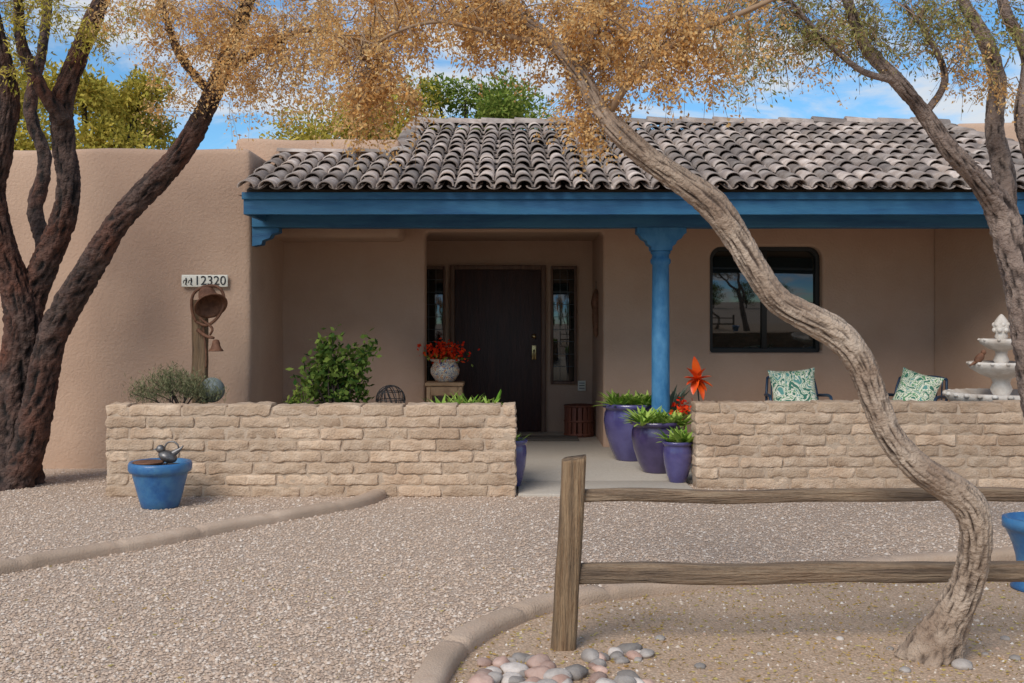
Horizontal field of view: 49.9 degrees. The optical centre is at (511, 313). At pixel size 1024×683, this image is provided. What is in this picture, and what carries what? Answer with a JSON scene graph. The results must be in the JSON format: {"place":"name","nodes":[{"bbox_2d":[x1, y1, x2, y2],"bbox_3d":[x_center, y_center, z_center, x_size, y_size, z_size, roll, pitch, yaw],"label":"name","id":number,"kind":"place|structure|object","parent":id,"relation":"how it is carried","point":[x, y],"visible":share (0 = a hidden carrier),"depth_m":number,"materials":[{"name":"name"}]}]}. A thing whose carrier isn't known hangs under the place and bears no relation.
{"place":"outdoors","nodes":[
{"label":"outdoors","id":0,"kind":"place"},
{"bbox_2d":[0,469,1023,682],"bbox_3d":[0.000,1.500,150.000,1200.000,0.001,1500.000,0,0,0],"label":"ground","id":1,"kind":"structure","parent":0,"point":[453,591],"depth_m":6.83,"materials":[{"name":"beige gravel"}]},
{"bbox_2d":[7,38,51,145],"bbox_3d":[-10.920,-2.018,21.895,4.039,7.068,4.491,0,0,-21],"label":"yellow green tree","id":2,"kind":"object","parent":1,"relation":"on","point":[40,105],"visible":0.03,"depth_m":21.32,"materials":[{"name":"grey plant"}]},
{"bbox_2d":[14,58,181,150],"bbox_3d":[-7.461,-1.559,20.061,3.682,6.150,3.172,0,0,29],"label":"yellow green tree","id":3,"kind":"object","parent":1,"relation":"on","point":[113,121],"visible":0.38,"depth_m":19.58,"materials":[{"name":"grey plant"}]},
{"bbox_2d":[0,148,283,468],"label":"wing walls","id":4,"kind":"structure","parent":1,"relation":"on","point":[134,318],"depth_m":10.69,"materials":[{"name":"paint"}]},
{"bbox_2d":[182,275,227,286],"bbox_3d":[-2.975,-0.320,10.650,0.450,0.120,0.033,0,0,0],"label":"house number sign","id":5,"kind":"object","parent":4,"relation":"attached to","point":[200,280],"visible":0.95,"depth_m":10.64,"materials":[{"name":"beige ceramic"}]},
{"bbox_2d":[252,228,281,246],"bbox_3d":[-2.405,-0.753,10.810,0.260,0.180,0.160,0,0,0],"label":"corbel","id":6,"kind":"object","parent":4,"relation":"attached to","point":[261,236],"visible":1,"depth_m":10.73,"materials":[{"name":"blue paint"}]},
{"bbox_2d":[128,458,191,509],"bbox_3d":[-2.735,1.323,8.550,0.480,0.355,0.480,0,0,0],"label":"blue planter","id":7,"kind":"object","parent":1,"relation":"on","point":[158,487],"visible":0.89,"depth_m":8.39,"materials":[{"name":"ceramic"}]},
{"bbox_2d":[132,441,183,464],"bbox_3d":[-2.728,1.085,8.480,0.383,0.213,0.240,0,0,0],"label":"bird figurine","id":8,"kind":"object","parent":7,"relation":"on","point":[166,456],"visible":0.99,"depth_m":8.46,"materials":[{"name":"silver metal"}]},
{"bbox_2d":[0,0,353,490],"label":"mesquite tree","id":9,"kind":"object","parent":1,"relation":"on","point":[34,338],"visible":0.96,"depth_m":9.12,"materials":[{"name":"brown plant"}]},
{"bbox_2d":[0,489,386,575],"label":"garden curb","id":10,"kind":"structure","parent":1,"relation":"on","point":[85,552],"depth_m":7.24,"materials":[{"name":"concrete"}]},
{"bbox_2d":[190,284,227,403],"bbox_3d":[-2.729,0.642,9.877,0.358,1.819,0.358,0,0,0],"label":"bell post","id":11,"kind":"object","parent":1,"relation":"on","point":[210,302],"visible":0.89,"depth_m":9.92,"materials":[{"name":"brown wood"}]},
{"bbox_2d":[105,401,516,496],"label":"adobe bricks","id":12,"kind":"object","parent":1,"relation":"on","point":[413,409],"visible":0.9,"depth_m":9.00,"materials":[{"name":"beige brick"}]},
{"bbox_2d":[107,405,514,496],"bbox_3d":[-1.647,1.158,9.120,3.352,0.792,0.230,0,0,0],"label":"mortar","id":13,"kind":"object","parent":1,"relation":"on","point":[507,436],"visible":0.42,"depth_m":9.01,"materials":[{"name":"beige concrete"}]},
{"bbox_2d":[256,70,460,139],"bbox_3d":[-2.956,-1.920,23.765,4.798,6.866,4.640,0,0,0],"label":"green tree","id":14,"kind":"object","parent":1,"relation":"on","point":[305,134],"visible":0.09,"depth_m":22.64,"materials":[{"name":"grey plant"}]},
{"bbox_2d":[383,67,559,139],"bbox_3d":[-0.933,-1.830,23.107,4.086,6.685,3.586,0,0,0],"label":"green tree","id":15,"kind":"object","parent":1,"relation":"on","point":[498,102],"visible":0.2,"depth_m":22.64,"materials":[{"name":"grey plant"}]},
{"bbox_2d":[691,399,1023,488],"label":"adobe bricks","id":16,"kind":"object","parent":1,"relation":"on","point":[722,442],"visible":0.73,"depth_m":9.40,"materials":[{"name":"beige brick"}]},
{"bbox_2d":[692,403,1023,488],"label":"mortar","id":17,"kind":"object","parent":1,"relation":"on","point":[834,445],"visible":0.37,"depth_m":9.41,"materials":[{"name":"beige concrete"}]},
{"bbox_2d":[0,0,1023,149],"label":"sky","id":18,"kind":"structure","parent":0,"point":[881,100],"materials":[{"name":"blue"}]},
{"bbox_2d":[517,432,692,496],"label":"patio","id":19,"kind":"structure","parent":0,"point":[605,468],"depth_m":10.37,"materials":[{"name":"concrete"}]},
{"bbox_2d":[425,381,464,401],"bbox_3d":[-0.730,1.107,12.000,0.422,0.737,0.323,0,0,0],"label":"side table","id":20,"kind":"object","parent":19,"relation":"on","point":[439,391],"visible":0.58,"depth_m":11.86,"materials":[{"name":"brown wood"}]},
{"bbox_2d":[417,338,479,381],"bbox_3d":[-0.727,0.498,11.900,0.624,0.485,0.547,0,0,22],"label":"talavera flower pot","id":21,"kind":"object","parent":20,"relation":"on","point":[444,367],"visible":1,"depth_m":11.90,"materials":[{"name":"white ceramic"}]},
{"bbox_2d":[427,234,600,442],"bbox_3d":[-0.150,0.100,13.241,2.700,3.000,1.518,0,0,0],"label":"entry alcove","id":22,"kind":"object","parent":19,"relation":"on","point":[582,252],"visible":0.09,"depth_m":13.80,"materials":[{"name":"paint"}]},
{"bbox_2d":[427,265,576,431],"bbox_3d":[-0.175,0.434,13.765,1.966,2.092,0.070,0,0,0],"label":"door frame","id":23,"kind":"object","parent":22,"relation":"attached to","point":[453,268],"visible":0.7,"depth_m":13.73,"materials":[{"name":"brown wood"}]},
{"bbox_2d":[455,270,540,431],"bbox_3d":[-0.175,0.459,13.777,1.077,2.023,0.043,0,0,0],"label":"front door","id":24,"kind":"structure","parent":23,"relation":"attached to","point":[498,318],"depth_m":13.76,"materials":[{"name":"brown wood"}]},
{"bbox_2d":[532,334,535,359],"bbox_3d":[0.275,0.410,13.702,0.060,0.321,0.102,0,0,0],"label":"door handle","id":25,"kind":"object","parent":24,"relation":"attached to","point":[533,349],"visible":1,"depth_m":13.74,"materials":[{"name":"gold metal"}]},
{"bbox_2d":[427,269,573,380],"bbox_3d":[-0.175,0.140,13.782,1.904,1.398,0.034,0,0,0],"label":"sidelight glass","id":26,"kind":"object","parent":23,"relation":"attached to","point":[563,318],"visible":0.66,"depth_m":13.77,"materials":[{"name":"clear glass"}]},
{"bbox_2d":[427,279,573,366],"bbox_3d":[-0.175,0.140,13.761,1.898,1.380,0.007,0,0,0],"label":"sidelight leading","id":27,"kind":"object","parent":26,"relation":"attached to","point":[553,329],"visible":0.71,"depth_m":13.76,"materials":[{"name":"black metal"}]},
{"bbox_2d":[578,381,585,390],"bbox_3d":[0.875,0.900,13.783,0.100,0.130,0.020,0,0,0],"label":"wall sign","id":28,"kind":"object","parent":22,"relation":"attached to","point":[581,385],"visible":1,"depth_m":13.78,"materials":[{"name":"grey metal"}]},
{"bbox_2d":[591,289,598,336],"bbox_3d":[0.984,-0.050,12.898,0.114,0.660,0.105,0,0,-19],"label":"wall ornament","id":29,"kind":"object","parent":22,"relation":"hanging from","point":[595,308],"depth_m":12.86,"materials":[{"name":"metal"}]},
{"bbox_2d":[516,434,529,486],"bbox_3d":[-0.001,1.249,9.448,0.350,0.452,0.308,0,0,0],"label":"purple planter","id":30,"kind":"object","parent":19,"relation":"on","point":[521,452],"visible":0.37,"depth_m":9.37,"materials":[{"name":"ceramic"}]},
{"bbox_2d":[518,435,578,440],"bbox_3d":[0.390,1.464,12.975,0.780,0.019,0.450,0,0,0],"label":"doormat","id":31,"kind":"object","parent":19,"relation":"on","point":[550,438],"visible":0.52,"depth_m":12.96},
{"bbox_2d":[564,403,593,437],"bbox_3d":[0.810,1.285,13.300,0.372,0.380,0.372,0,0,0],"label":"wooden tub","id":32,"kind":"object","parent":19,"relation":"on","point":[579,420],"visible":0.88,"depth_m":13.16,"materials":[{"name":"red wood"}]},
{"bbox_2d":[282,229,934,446],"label":"porch back wall","id":33,"kind":"structure","parent":19,"relation":"on","point":[877,290],"depth_m":12.20,"materials":[{"name":"beige paint"}]},
{"bbox_2d":[247,130,1023,191],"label":"roof deck","id":34,"kind":"structure","parent":33,"relation":"on","point":[503,188],"depth_m":10.08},
{"bbox_2d":[236,138,405,241],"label":"parapet","id":35,"kind":"structure","parent":34,"relation":"attached to","point":[265,149],"depth_m":11.53,"materials":[{"name":"paint"}]},
{"bbox_2d":[237,121,1023,188],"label":"roof tiles","id":36,"kind":"object","parent":34,"relation":"on","point":[906,155],"visible":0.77,"depth_m":11.02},
{"bbox_2d":[276,116,1019,152],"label":"ridge tiles","id":37,"kind":"object","parent":34,"relation":"attached to","point":[402,138],"visible":0.62,"depth_m":13.55,"materials":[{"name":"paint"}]},
{"bbox_2d":[710,247,819,351],"bbox_3d":[2.820,-0.160,12.330,1.244,1.180,0.060,0,0,0],"label":"window frame","id":38,"kind":"object","parent":33,"relation":"attached to","point":[813,251],"visible":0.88,"depth_m":12.30,"materials":[{"name":"black metal"}]},
{"bbox_2d":[713,251,814,347],"bbox_3d":[2.820,-0.160,12.338,1.180,1.120,0.006,0,0,0],"label":"window glass","id":39,"kind":"object","parent":38,"relation":"in","point":[736,312],"visible":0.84,"depth_m":12.34,"materials":[{"name":"glass"}]},
{"bbox_2d":[761,251,766,347],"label":"window bars","id":40,"kind":"object","parent":38,"relation":"attached to","point":[763,325],"depth_m":12.29,"materials":[{"name":"black metal"}]},
{"bbox_2d":[595,389,651,461],"bbox_3d":[1.190,1.118,11.094,0.797,0.714,0.716,0,0,0],"label":"purple planter","id":41,"kind":"object","parent":19,"relation":"on","point":[618,431],"visible":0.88,"depth_m":10.96,"materials":[{"name":"ceramic"}]},
{"bbox_2d":[618,396,692,473],"bbox_3d":[1.389,1.122,10.276,0.798,0.707,0.730,0,0,0],"label":"purple planter","id":42,"kind":"object","parent":19,"relation":"on","point":[648,449],"visible":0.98,"depth_m":10.11,"materials":[{"name":"ceramic"}]},
{"bbox_2d":[650,250,670,415],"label":"porch column","id":43,"kind":"structure","parent":19,"relation":"on","point":[660,260],"depth_m":10.73,"materials":[{"name":"blue paint"}]},
{"bbox_2d":[635,227,686,250],"bbox_3d":[1.460,-0.732,10.810,0.480,0.223,0.200,0,0,0],"label":"column capital","id":44,"kind":"object","parent":43,"relation":"on","point":[658,238],"visible":0.98,"depth_m":10.71,"materials":[{"name":"blue paint"}]},
{"bbox_2d":[651,384,690,430],"bbox_3d":[1.578,1.071,11.344,0.635,0.808,0.582,0,0,21],"label":"flowering plant","id":45,"kind":"object","parent":19,"relation":"on","point":[674,397],"visible":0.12,"depth_m":11.17,"materials":[{"name":"green plant"}]},
{"bbox_2d":[653,426,693,482],"bbox_3d":[1.463,1.230,9.664,0.456,0.491,0.422,0,0,0],"label":"purple planter","id":46,"kind":"object","parent":19,"relation":"on","point":[677,452],"visible":0.91,"depth_m":9.57,"materials":[{"name":"ceramic"}]},
{"bbox_2d":[684,357,712,400],"bbox_3d":[1.694,0.925,10.014,0.268,1.090,0.119,0,0,0],"label":"metal flower ornament","id":47,"kind":"object","parent":19,"relation":"on","point":[696,381],"visible":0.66,"depth_m":10.01,"materials":[{"name":"orange metal"}]},
{"bbox_2d":[764,367,832,401],"bbox_3d":[2.920,1.019,11.371,0.648,0.919,0.671,0,0,0],"label":"patio chair","id":48,"kind":"object","parent":19,"relation":"on","point":[799,385],"visible":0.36,"depth_m":11.40,"materials":[{"name":"fabric"}]},
{"bbox_2d":[888,367,947,400],"bbox_3d":[4.117,1.016,11.272,0.634,0.924,0.646,0,0,38],"label":"patio chair","id":49,"kind":"object","parent":19,"relation":"on","point":[912,385],"visible":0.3,"depth_m":11.28,"materials":[{"name":"fabric"}]},
{"bbox_2d":[942,314,1019,401],"bbox_3d":[4.560,0.750,10.250,1.036,1.500,1.033,0,0,0],"label":"tiered fountain","id":50,"kind":"object","parent":19,"relation":"on","point":[999,369],"visible":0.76,"depth_m":10.17,"materials":[{"name":"stone"}]},
{"bbox_2d":[969,350,985,365],"bbox_3d":[4.306,0.408,10.170,0.158,0.154,0.072,0,0,0],"label":"bird figurine","id":51,"kind":"object","parent":50,"relation":"on","point":[979,357],"visible":1,"depth_m":10.15,"materials":[{"name":"orange ceramic"}]},
{"bbox_2d":[242,192,1023,228],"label":"porch beam and fascia","id":52,"kind":"structure","parent":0,"point":[607,210],"depth_m":9.95,"materials":[{"name":"blue wood"}]},
{"bbox_2d":[449,582,1023,682],"bbox_3d":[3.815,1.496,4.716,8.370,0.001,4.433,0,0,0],"label":"planting bed soil","id":53,"kind":"structure","parent":0,"point":[738,671],"depth_m":5.12,"materials":[{"name":"beige gravel"}]},
{"bbox_2d":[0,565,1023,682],"bbox_3d":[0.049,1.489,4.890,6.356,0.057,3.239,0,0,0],"label":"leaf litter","id":54,"kind":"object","parent":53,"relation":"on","point":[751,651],"visible":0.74,"depth_m":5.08,"materials":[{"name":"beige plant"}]},
{"bbox_2d":[468,643,654,682],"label":"river stones","id":55,"kind":"object","parent":53,"relation":"on","point":[540,668],"visible":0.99,"depth_m":4.55,"materials":[{"name":"grey stone"}]},
{"bbox_2d":[291,0,992,667],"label":"mesquite tree","id":56,"kind":"object","parent":53,"relation":"on","point":[937,636],"visible":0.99,"depth_m":4.57,"materials":[{"name":"brown plant"}]},
{"bbox_2d":[411,547,1015,682],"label":"garden curb","id":57,"kind":"structure","parent":53,"relation":"on","point":[445,657],"depth_m":5.41,"materials":[{"name":"concrete"}]},
{"bbox_2d":[550,454,1023,650],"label":"split rail fence","id":58,"kind":"object","parent":53,"relation":"on","point":[572,572],"visible":0.88,"depth_m":4.92,"materials":[{"name":"brown wood"}]},
{"bbox_2d":[654,635,1020,672],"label":"loose stones","id":59,"kind":"object","parent":53,"relation":"on","point":[961,664],"visible":0.97,"depth_m":4.66,"materials":[{"name":"beige stone"}]},
{"bbox_2d":[661,0,1023,416],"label":"mesquite tree","id":60,"kind":"object","parent":53,"relation":"on","point":[996,195],"visible":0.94,"depth_m":6.31,"materials":[{"name":"orange plant"}]},
{"bbox_2d":[1002,512,1023,592],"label":"blue urn","id":61,"kind":"object","parent":53,"relation":"on","point":[1013,523],"visible":0.81,"depth_m":5.95,"materials":[{"name":"ceramic"}]},
{"bbox_2d":[935,229,1017,401],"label":"porch end wall","id":62,"kind":"structure","parent":0,"point":[970,304],"depth_m":11.71,"materials":[{"name":"beige paint"}]},
{"bbox_2d":[957,123,1018,141],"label":"block","id":63,"kind":"structure","parent":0,"point":[1009,128],"depth_m":15.52,"materials":[{"name":"paint"}]},
{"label":"planter soil","id":64,"kind":"structure","parent":0,"visible":0},
{"bbox_2d":[121,361,228,403],"bbox_3d":[-2.905,0.660,9.529,0.931,0.531,0.474,0,0,0],"label":"rosemary shrub","id":65,"kind":"object","parent":64,"relation":"on","point":[167,383],"visible":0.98,"depth_m":9.47,"materials":[{"name":"green plant"}]},
{"bbox_2d":[199,377,224,401],"bbox_3d":[-2.624,0.737,9.620,0.221,0.365,0.221,0,0,0],"label":"ceramic garden ball","id":66,"kind":"object","parent":64,"relation":"on","point":[220,385],"visible":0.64,"depth_m":9.56,"materials":[{"name":"grey ceramic"}]},
{"bbox_2d":[284,382,309,403],"bbox_3d":[-1.843,0.747,9.427,0.204,0.355,0.209,0,0,31],"label":"shrub","id":67,"kind":"object","parent":64,"relation":"on","point":[296,400],"visible":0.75,"depth_m":9.40,"materials":[{"name":"green plant"}]},
{"bbox_2d":[286,324,381,403],"bbox_3d":[-1.547,0.505,9.516,0.834,0.840,0.550,0,0,0],"label":"green shrub","id":68,"kind":"object","parent":64,"relation":"on","point":[336,386],"visible":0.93,"depth_m":9.48,"materials":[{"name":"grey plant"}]},
{"bbox_2d":[376,385,405,402],"bbox_3d":[-1.040,0.763,9.420,0.258,0.314,0.258,0,0,0],"label":"wire sphere ornament","id":69,"kind":"object","parent":64,"relation":"on","point":[382,391],"visible":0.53,"depth_m":9.39,"materials":[{"name":"black metal"}]},
{"bbox_2d":[421,389,506,404],"bbox_3d":[-0.423,0.765,9.404,0.813,0.261,0.593,0,0,0],"label":"green succulent","id":70,"kind":"object","parent":64,"relation":"on","point":[460,400],"visible":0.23,"depth_m":9.46,"materials":[{"name":"green plant"}]}
]}

